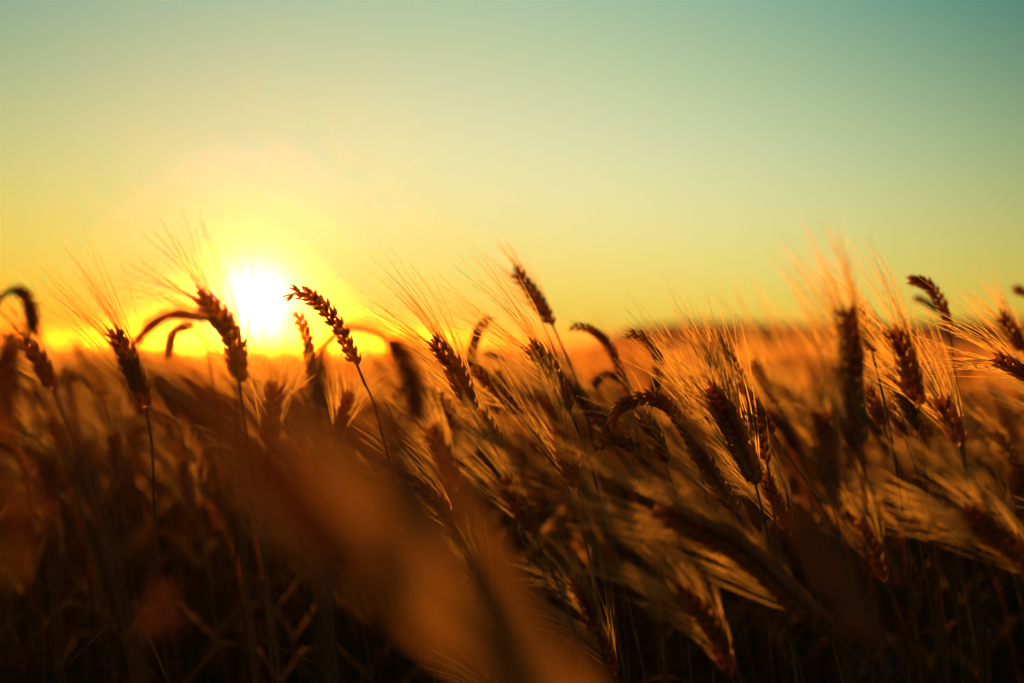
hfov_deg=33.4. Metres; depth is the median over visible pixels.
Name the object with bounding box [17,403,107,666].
barley stalk
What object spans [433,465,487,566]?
barley stalk
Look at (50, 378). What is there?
barley stalk
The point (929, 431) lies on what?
barley stalk
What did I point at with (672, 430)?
barley stalk
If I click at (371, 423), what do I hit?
barley stalk
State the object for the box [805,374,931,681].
barley stalk
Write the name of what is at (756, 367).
barley stalk
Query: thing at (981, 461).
barley stalk
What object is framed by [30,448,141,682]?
barley stalk
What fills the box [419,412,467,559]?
barley stalk
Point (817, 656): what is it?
barley stalk
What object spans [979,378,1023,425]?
barley stalk
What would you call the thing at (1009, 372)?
barley stalk
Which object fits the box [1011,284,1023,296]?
barley stalk
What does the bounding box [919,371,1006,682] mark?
barley stalk
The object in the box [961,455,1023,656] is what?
barley stalk
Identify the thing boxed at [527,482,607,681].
barley stalk
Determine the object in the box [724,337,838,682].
barley stalk
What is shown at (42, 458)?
barley stalk
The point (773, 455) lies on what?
barley stalk
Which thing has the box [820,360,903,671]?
barley stalk
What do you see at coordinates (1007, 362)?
barley stalk
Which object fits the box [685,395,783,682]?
barley stalk
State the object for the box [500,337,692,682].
barley stalk
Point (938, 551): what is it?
barley stalk
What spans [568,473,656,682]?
barley stalk
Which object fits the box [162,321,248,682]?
barley stalk
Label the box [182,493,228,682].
barley stalk
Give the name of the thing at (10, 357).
barley stalk
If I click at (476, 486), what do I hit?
barley stalk
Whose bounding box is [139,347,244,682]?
barley stalk
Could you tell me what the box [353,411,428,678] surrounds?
barley stalk
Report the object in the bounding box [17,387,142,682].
barley stalk
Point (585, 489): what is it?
barley stalk
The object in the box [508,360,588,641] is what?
barley stalk
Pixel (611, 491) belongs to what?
barley stalk
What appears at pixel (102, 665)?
leaf undergrowth
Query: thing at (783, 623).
barley stalk
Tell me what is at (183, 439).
barley stalk
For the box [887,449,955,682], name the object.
barley stalk
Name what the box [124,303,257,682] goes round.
barley stalk
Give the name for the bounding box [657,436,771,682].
barley stalk
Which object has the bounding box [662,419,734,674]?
barley stalk
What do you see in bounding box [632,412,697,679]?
barley stalk
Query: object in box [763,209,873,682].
barley stalk
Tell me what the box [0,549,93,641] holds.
barley stalk
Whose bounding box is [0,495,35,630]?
barley stalk
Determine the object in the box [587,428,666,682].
barley stalk
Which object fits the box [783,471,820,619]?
barley stalk
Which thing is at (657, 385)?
barley stalk
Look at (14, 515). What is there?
barley stalk
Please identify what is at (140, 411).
barley stalk
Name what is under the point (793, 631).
barley stalk
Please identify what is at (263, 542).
barley stalk
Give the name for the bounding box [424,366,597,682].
barley stalk
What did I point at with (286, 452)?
barley stalk
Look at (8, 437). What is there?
barley stalk
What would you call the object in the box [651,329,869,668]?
barley stalk
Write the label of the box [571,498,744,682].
barley stalk
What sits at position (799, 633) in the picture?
barley stalk
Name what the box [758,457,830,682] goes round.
barley stalk
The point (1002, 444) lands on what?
barley stalk
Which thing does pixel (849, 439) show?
barley stalk
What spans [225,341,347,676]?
barley stalk
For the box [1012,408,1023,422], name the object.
barley stalk
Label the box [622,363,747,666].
barley stalk
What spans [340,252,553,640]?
barley stalk
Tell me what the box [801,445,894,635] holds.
barley stalk
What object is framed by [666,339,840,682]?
barley stalk
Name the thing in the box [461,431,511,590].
barley stalk
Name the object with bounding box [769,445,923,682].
barley stalk
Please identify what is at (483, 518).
barley stalk
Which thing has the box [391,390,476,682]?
barley stalk
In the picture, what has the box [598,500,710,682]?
barley stalk
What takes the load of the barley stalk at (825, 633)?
on the ground
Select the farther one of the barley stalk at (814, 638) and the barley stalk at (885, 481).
the barley stalk at (885, 481)
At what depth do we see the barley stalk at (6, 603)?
3.38 m
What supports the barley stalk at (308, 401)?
on the ground
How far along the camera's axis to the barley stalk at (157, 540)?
2.77 m
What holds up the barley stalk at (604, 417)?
on the ground
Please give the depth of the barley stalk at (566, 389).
1.39 m
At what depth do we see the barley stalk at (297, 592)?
3.24 m
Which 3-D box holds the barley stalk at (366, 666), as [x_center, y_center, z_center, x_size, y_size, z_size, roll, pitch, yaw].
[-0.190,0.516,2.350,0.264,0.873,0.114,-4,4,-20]
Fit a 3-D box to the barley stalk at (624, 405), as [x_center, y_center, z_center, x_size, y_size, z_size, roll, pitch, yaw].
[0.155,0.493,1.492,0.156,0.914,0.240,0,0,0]
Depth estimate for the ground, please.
77.51 m
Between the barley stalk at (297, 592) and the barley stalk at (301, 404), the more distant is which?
the barley stalk at (297, 592)
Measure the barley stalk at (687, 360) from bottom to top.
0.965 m
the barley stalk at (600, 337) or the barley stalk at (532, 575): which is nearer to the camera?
the barley stalk at (600, 337)
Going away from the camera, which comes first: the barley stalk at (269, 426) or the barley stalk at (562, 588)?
the barley stalk at (269, 426)
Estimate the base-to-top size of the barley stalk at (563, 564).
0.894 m
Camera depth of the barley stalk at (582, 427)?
2.63 m
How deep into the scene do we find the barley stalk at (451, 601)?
0.37 m
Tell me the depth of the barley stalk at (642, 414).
1.52 m
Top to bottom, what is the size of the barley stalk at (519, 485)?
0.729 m
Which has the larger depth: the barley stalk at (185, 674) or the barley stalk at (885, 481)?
the barley stalk at (185, 674)
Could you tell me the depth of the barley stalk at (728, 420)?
1.36 m
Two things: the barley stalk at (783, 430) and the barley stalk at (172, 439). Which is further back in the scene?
the barley stalk at (172, 439)
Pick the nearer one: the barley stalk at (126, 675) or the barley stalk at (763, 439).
the barley stalk at (763, 439)
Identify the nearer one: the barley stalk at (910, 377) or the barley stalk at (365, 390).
the barley stalk at (910, 377)
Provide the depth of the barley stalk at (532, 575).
2.56 m
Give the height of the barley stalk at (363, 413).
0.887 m
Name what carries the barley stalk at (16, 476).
on the ground
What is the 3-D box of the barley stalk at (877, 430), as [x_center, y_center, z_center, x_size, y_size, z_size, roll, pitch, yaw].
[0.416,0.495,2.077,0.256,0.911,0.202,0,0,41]
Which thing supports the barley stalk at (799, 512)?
on the ground
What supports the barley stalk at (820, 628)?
on the ground
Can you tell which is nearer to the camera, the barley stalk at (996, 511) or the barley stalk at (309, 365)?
the barley stalk at (309, 365)
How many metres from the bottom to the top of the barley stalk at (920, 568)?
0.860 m
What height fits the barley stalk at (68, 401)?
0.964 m
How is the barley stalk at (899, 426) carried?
on the ground
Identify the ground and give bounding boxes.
[26,351,1005,671]
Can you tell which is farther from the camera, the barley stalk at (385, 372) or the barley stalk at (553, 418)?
the barley stalk at (385, 372)
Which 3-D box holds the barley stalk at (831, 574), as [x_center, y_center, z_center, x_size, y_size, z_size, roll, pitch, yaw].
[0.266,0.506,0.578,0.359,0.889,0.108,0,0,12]
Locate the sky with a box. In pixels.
[0,0,1023,350]
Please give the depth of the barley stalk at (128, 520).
3.43 m
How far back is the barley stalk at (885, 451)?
3.35 m
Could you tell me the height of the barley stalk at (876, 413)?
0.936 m
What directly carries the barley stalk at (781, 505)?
on the ground
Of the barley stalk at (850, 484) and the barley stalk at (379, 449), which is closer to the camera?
the barley stalk at (850, 484)
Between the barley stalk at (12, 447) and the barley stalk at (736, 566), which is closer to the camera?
the barley stalk at (12, 447)
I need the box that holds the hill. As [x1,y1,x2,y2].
[571,319,1023,360]
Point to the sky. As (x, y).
(644, 149)
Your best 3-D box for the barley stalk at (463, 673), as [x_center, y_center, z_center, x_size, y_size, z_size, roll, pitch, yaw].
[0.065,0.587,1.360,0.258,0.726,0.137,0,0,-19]
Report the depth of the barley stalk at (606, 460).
3.21 m
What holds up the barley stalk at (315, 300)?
on the ground
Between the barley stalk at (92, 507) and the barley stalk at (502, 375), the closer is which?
the barley stalk at (502, 375)
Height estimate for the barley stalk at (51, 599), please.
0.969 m
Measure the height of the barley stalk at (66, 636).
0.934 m
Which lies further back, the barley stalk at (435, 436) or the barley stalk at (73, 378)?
the barley stalk at (73, 378)
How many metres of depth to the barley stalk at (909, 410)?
1.55 m
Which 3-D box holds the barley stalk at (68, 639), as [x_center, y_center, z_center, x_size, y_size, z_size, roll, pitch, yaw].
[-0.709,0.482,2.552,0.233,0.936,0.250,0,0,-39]
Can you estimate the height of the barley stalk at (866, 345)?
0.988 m
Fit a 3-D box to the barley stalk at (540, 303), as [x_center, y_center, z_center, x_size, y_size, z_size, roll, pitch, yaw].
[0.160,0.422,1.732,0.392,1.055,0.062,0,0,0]
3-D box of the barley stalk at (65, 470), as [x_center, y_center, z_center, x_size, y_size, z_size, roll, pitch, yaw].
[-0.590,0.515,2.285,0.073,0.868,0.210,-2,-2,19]
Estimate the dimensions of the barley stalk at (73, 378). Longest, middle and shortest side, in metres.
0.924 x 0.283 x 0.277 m
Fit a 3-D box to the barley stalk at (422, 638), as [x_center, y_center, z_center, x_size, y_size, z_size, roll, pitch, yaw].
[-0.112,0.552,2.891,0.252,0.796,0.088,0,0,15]
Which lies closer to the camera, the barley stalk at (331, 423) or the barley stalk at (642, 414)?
the barley stalk at (642, 414)
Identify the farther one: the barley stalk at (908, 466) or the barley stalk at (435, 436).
the barley stalk at (908, 466)
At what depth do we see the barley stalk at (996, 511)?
1.75 m
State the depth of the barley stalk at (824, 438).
1.06 m
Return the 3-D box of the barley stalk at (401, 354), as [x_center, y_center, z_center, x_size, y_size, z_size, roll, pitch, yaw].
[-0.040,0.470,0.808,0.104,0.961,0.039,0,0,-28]
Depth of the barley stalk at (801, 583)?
3.00 m
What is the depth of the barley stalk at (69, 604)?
3.35 m
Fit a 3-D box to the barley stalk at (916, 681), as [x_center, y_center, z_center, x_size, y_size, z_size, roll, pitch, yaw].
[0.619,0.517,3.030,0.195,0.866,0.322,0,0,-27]
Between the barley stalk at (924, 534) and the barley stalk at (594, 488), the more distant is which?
the barley stalk at (924, 534)
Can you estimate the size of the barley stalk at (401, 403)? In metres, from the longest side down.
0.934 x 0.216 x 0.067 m
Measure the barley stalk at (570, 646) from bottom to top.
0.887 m
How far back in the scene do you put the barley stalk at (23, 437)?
2.15 m
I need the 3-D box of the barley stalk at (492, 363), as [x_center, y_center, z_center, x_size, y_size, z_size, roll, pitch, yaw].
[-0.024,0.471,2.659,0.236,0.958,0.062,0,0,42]
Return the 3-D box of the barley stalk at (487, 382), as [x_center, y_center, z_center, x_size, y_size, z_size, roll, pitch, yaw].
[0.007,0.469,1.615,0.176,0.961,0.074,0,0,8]
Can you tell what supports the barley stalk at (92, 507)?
on the ground
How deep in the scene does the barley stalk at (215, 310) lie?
1.22 m
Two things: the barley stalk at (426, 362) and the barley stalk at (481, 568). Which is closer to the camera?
the barley stalk at (481, 568)
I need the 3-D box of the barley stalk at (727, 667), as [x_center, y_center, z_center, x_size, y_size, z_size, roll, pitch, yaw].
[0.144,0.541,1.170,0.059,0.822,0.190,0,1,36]
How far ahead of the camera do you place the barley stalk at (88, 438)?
3.44 m
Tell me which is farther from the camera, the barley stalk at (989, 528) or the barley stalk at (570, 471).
the barley stalk at (570, 471)
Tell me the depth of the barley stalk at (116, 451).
1.86 m
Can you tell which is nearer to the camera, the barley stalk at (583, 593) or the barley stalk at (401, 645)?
the barley stalk at (583, 593)
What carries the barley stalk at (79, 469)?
on the ground
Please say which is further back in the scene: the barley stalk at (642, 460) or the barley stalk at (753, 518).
the barley stalk at (753, 518)
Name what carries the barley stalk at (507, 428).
on the ground
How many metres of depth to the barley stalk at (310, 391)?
2.61 m
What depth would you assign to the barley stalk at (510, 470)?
3.04 m
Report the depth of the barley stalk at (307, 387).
2.59 m
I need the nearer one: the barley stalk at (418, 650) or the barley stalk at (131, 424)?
the barley stalk at (418, 650)
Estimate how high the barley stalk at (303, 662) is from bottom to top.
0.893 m
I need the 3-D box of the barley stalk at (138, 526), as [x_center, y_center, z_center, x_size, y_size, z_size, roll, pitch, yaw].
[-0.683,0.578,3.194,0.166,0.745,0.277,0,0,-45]
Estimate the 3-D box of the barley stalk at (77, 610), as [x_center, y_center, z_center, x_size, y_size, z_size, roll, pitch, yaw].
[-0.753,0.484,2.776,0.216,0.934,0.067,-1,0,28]
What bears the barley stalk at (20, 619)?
on the ground
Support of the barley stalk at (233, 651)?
on the ground
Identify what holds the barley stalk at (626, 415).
on the ground
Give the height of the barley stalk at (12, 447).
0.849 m
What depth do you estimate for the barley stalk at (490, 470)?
1.62 m
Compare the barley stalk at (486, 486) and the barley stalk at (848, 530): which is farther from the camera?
the barley stalk at (848, 530)
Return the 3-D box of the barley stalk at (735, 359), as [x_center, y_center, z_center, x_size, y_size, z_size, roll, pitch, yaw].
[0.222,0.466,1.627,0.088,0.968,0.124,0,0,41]
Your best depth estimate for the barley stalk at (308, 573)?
2.65 m
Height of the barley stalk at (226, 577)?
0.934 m
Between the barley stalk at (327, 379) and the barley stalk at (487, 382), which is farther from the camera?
the barley stalk at (327, 379)
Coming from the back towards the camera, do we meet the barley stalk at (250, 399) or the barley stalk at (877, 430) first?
the barley stalk at (250, 399)
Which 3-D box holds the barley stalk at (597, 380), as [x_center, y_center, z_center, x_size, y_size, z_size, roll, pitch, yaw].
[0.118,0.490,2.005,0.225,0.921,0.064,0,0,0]
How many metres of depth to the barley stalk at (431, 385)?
3.64 m
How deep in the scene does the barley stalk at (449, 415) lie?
1.70 m
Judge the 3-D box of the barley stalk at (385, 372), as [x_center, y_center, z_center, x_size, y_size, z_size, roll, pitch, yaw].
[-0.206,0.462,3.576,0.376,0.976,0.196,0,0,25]
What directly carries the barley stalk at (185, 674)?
on the ground
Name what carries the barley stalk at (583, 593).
on the ground
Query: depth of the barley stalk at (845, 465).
3.05 m
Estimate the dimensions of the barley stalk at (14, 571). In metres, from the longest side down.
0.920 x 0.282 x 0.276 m
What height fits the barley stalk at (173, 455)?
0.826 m
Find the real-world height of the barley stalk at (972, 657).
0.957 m
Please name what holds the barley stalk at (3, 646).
on the ground
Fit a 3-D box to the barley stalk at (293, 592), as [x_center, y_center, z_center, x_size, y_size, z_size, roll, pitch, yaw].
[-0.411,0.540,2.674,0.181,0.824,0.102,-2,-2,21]
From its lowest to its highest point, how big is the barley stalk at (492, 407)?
0.980 m
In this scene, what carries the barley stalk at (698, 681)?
on the ground
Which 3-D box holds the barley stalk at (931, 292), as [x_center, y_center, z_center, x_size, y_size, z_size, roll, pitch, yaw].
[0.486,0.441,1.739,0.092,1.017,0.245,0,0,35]
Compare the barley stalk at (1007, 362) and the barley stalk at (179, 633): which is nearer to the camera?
the barley stalk at (1007, 362)
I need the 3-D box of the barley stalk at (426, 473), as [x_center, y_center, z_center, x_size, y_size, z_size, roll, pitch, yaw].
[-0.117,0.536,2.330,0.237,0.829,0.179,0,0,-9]
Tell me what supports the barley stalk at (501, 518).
on the ground
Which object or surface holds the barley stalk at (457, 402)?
on the ground
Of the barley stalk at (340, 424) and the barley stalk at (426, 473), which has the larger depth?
the barley stalk at (426, 473)
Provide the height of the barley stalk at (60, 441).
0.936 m
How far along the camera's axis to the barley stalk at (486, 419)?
1.41 m
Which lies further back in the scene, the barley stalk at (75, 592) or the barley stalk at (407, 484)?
the barley stalk at (75, 592)
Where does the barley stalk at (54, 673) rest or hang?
on the ground
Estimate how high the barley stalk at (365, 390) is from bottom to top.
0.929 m
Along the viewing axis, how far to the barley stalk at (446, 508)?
1.54 m
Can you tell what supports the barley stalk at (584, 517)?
on the ground
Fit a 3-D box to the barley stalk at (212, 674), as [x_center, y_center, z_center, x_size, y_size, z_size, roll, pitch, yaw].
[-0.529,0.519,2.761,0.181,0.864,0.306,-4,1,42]
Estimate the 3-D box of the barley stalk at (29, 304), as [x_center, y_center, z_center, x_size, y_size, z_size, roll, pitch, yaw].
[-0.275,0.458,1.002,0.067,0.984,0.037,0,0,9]
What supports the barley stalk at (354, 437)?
on the ground
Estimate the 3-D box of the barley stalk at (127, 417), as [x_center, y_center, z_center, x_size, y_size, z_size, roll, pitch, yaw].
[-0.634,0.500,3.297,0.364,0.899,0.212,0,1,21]
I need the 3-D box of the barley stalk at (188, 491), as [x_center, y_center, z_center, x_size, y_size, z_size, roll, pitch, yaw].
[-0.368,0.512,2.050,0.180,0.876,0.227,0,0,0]
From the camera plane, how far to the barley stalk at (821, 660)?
3.29 m
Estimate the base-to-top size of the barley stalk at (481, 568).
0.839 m
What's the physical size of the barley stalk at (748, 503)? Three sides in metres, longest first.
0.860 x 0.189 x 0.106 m
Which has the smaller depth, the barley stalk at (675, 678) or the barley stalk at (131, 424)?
the barley stalk at (675, 678)
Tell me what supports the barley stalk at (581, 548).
on the ground
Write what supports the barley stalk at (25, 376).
on the ground
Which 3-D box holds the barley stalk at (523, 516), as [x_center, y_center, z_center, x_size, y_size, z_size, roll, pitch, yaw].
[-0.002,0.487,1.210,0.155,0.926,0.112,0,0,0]
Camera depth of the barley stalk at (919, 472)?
3.18 m
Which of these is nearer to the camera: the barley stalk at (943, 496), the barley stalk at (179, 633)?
the barley stalk at (943, 496)
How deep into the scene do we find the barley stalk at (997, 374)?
3.01 m
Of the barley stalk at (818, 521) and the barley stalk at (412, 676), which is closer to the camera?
the barley stalk at (412, 676)
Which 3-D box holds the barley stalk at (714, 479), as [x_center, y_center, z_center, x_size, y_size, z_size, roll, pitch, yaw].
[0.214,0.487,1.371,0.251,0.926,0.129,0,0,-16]
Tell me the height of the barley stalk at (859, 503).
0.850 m
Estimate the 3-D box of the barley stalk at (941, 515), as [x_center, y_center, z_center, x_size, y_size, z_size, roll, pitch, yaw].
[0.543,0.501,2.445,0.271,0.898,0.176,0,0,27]
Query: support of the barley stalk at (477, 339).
on the ground
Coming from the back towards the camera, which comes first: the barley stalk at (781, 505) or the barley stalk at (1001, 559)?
the barley stalk at (1001, 559)
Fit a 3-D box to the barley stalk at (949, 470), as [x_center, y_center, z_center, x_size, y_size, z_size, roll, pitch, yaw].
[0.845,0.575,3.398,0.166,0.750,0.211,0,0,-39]
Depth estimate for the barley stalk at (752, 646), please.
3.06 m
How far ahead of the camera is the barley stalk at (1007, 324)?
1.77 m
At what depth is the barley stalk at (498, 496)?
2.71 m
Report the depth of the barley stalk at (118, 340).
1.31 m
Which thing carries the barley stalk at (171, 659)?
on the ground
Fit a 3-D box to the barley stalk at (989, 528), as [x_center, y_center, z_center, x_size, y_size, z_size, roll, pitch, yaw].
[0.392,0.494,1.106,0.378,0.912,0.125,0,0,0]
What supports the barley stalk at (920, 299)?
on the ground
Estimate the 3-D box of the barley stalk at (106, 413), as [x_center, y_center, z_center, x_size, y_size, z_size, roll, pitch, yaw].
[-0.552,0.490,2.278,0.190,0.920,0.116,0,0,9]
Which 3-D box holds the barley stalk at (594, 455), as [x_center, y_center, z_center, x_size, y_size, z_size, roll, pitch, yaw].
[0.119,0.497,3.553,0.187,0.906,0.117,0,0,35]
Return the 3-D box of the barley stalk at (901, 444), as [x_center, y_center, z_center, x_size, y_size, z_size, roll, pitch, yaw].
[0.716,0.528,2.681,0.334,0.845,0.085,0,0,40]
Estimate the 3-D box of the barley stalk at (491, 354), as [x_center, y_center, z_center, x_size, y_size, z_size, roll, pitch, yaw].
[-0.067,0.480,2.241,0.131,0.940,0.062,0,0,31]
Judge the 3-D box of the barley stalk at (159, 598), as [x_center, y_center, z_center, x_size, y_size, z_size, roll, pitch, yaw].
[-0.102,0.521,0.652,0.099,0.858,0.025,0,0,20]
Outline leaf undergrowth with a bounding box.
[0,371,1023,682]
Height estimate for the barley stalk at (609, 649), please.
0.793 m
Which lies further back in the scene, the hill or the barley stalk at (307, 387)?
the hill
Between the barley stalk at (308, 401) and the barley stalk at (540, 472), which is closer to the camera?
the barley stalk at (308, 401)
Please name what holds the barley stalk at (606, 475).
on the ground
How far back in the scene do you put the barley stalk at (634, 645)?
3.19 m
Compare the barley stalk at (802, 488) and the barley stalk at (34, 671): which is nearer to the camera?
the barley stalk at (34, 671)
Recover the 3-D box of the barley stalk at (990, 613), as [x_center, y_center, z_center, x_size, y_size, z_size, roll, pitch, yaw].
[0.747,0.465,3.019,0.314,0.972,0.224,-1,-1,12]
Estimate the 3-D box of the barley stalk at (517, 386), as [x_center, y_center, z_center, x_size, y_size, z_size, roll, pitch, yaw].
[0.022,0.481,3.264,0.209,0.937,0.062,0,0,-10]
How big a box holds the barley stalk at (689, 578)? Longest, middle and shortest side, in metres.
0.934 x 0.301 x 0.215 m
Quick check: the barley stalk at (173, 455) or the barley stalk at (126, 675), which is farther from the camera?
the barley stalk at (173, 455)
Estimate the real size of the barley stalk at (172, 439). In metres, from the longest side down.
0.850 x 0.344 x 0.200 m
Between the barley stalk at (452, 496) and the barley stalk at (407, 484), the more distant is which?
the barley stalk at (452, 496)
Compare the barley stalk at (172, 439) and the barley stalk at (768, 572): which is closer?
the barley stalk at (768, 572)
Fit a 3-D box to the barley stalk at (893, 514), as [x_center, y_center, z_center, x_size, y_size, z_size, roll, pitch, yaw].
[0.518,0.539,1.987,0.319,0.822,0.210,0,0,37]
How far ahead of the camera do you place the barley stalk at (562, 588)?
2.95 m
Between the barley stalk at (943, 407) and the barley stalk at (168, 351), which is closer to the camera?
the barley stalk at (943, 407)
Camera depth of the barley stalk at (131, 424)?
3.13 m
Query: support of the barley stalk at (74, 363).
on the ground
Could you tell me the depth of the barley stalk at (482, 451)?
1.99 m
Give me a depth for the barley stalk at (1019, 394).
2.29 m
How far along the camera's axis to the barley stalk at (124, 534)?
3.32 m
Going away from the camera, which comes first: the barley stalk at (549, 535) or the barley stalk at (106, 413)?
the barley stalk at (106, 413)
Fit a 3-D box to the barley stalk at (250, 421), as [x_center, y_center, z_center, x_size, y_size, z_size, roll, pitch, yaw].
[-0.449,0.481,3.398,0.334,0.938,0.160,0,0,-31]
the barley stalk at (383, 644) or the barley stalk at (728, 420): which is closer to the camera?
the barley stalk at (728, 420)
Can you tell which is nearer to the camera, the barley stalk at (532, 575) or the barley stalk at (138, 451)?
the barley stalk at (532, 575)
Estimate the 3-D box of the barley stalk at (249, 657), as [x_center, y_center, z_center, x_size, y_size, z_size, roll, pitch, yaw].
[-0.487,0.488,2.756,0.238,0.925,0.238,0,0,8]
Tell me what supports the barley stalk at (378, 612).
on the ground
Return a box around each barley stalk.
[0,265,133,682]
[0,284,46,340]
[0,329,61,682]
[0,415,85,682]
[0,438,44,682]
[0,449,28,664]
[0,450,83,682]
[0,454,78,682]
[0,457,26,634]
[0,468,47,616]
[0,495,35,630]
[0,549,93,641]
[1,366,64,681]
[1,396,56,682]
[1,430,95,673]
[1,448,90,663]
[2,436,123,682]
[3,331,151,682]
[5,390,74,682]
[5,418,47,682]
[8,577,90,680]
[9,362,98,679]
[12,233,169,682]
[13,370,114,682]
[14,333,86,673]
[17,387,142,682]
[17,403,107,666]
[19,393,124,669]
[23,405,106,682]
[24,367,146,636]
[27,349,582,682]
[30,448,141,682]
[33,454,79,676]
[42,440,151,660]
[48,337,88,682]
[53,332,209,608]
[57,340,157,638]
[58,365,170,682]
[58,368,131,665]
[59,381,180,655]
[60,367,233,661]
[62,383,148,682]
[67,412,115,655]
[78,411,224,682]
[79,346,193,681]
[89,383,229,681]
[97,423,191,682]
[100,424,205,662]
[102,211,281,682]
[106,460,143,604]
[109,396,183,673]
[112,390,203,677]
[122,390,162,680]
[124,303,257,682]
[125,411,227,682]
[127,416,266,682]
[137,579,185,682]
[138,419,292,682]
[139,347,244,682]
[140,345,297,681]
[140,426,213,656]
[143,359,231,673]
[144,344,272,678]
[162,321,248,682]
[168,358,298,678]
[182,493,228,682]
[186,348,319,682]
[197,284,356,682]
[198,352,303,633]
[201,335,375,682]
[202,383,372,682]
[206,389,315,682]
[209,449,300,682]
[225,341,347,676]
[225,407,317,623]
[238,382,337,661]
[243,437,345,651]
[260,502,314,677]
[261,412,442,682]
[270,338,374,646]
[272,354,411,682]
[278,351,371,657]
[281,283,435,682]
[289,305,316,382]
[299,392,360,682]
[301,382,391,658]
[312,319,429,682]
[326,347,393,438]
[326,417,400,682]
[333,593,418,677]
[337,334,438,624]
[338,361,446,680]
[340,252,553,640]
[341,513,407,682]
[344,398,407,675]
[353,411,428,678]
[354,374,568,664]
[354,417,479,570]
[359,403,432,682]
[360,357,500,548]
[362,358,489,579]
[371,438,460,682]
[387,322,477,682]
[391,383,470,561]
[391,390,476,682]
[392,327,431,642]
[399,436,420,682]
[401,433,460,551]
[405,482,495,638]
[406,422,546,628]
[408,377,589,682]
[411,631,455,676]
[412,325,567,662]
[418,358,546,627]
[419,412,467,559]
[421,644,476,682]
[423,425,537,682]
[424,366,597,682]
[426,239,647,682]
[427,410,523,548]
[428,424,504,594]
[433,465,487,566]
[434,331,606,682]
[445,520,499,586]
[454,450,513,570]
[460,391,550,635]
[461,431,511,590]
[463,473,540,613]
[464,337,566,654]
[465,315,493,581]
[467,310,627,682]
[467,349,508,682]
[471,437,583,671]
[475,391,588,560]
[476,339,544,589]
[476,361,619,681]
[478,238,630,682]
[480,402,533,606]
[484,348,579,650]
[495,422,883,682]
[498,337,637,682]
[498,456,553,599]
[498,552,619,682]
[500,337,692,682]
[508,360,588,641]
[509,345,684,678]
[511,521,613,682]
[512,328,689,682]
[513,392,579,677]
[515,450,566,640]
[520,407,636,665]
[524,392,655,662]
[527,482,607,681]
[530,446,660,682]
[531,381,587,666]
[539,392,720,680]
[539,442,654,674]
[542,339,635,663]
[543,413,692,682]
[564,319,669,682]
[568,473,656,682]
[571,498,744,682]
[574,404,618,621]
[578,359,715,682]
[584,468,649,667]
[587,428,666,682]
[589,369,661,682]
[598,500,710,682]
[600,380,735,681]
[604,453,724,678]
[605,386,741,682]
[616,276,797,682]
[621,326,665,682]
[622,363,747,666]
[630,543,735,682]
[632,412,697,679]
[633,373,804,682]
[635,405,738,682]
[642,362,778,679]
[643,341,781,656]
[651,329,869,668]
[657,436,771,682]
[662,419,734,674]
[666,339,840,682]
[666,408,827,680]
[670,354,757,667]
[670,472,722,682]
[676,373,815,682]
[676,427,796,671]
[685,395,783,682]
[692,424,774,673]
[697,456,795,661]
[699,344,799,633]
[699,400,794,682]
[700,324,775,682]
[702,446,801,679]
[704,414,864,682]
[705,412,842,682]
[707,442,855,682]
[714,267,852,682]
[714,301,978,682]
[715,344,863,682]
[715,363,812,682]
[719,331,909,682]
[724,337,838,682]
[726,366,859,682]
[727,397,819,682]
[756,394,889,682]
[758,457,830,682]
[761,397,866,673]
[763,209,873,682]
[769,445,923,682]
[770,502,901,682]
[778,362,927,682]
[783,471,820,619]
[790,235,947,682]
[793,451,876,629]
[794,385,884,682]
[795,393,866,634]
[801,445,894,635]
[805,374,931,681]
[807,447,899,679]
[808,342,974,682]
[808,377,960,682]
[812,392,918,682]
[813,453,985,676]
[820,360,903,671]
[824,329,980,682]
[834,278,983,682]
[834,350,1023,623]
[838,399,960,628]
[840,403,1023,576]
[847,299,920,682]
[852,437,914,644]
[856,447,921,670]
[858,438,972,681]
[862,340,1021,682]
[864,369,941,682]
[865,378,1007,678]
[878,426,929,641]
[879,275,1023,381]
[879,430,999,682]
[882,390,949,682]
[885,467,986,627]
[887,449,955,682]
[895,440,955,617]
[896,470,963,682]
[906,273,992,682]
[912,294,977,682]
[917,414,1023,529]
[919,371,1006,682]
[919,449,1015,533]
[921,450,992,669]
[927,368,984,682]
[932,378,1023,479]
[953,261,1023,352]
[960,355,1023,420]
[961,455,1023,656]
[962,470,1007,661]
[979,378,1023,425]
[986,342,1023,389]
[997,340,1023,672]
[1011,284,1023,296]
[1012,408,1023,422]
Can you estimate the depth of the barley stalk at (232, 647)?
3.09 m
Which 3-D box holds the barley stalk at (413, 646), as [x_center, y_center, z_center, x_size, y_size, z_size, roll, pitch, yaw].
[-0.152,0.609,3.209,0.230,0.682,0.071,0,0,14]
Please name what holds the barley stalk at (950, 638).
on the ground
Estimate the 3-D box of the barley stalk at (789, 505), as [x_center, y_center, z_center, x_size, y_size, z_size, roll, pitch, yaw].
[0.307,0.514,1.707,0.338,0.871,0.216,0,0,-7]

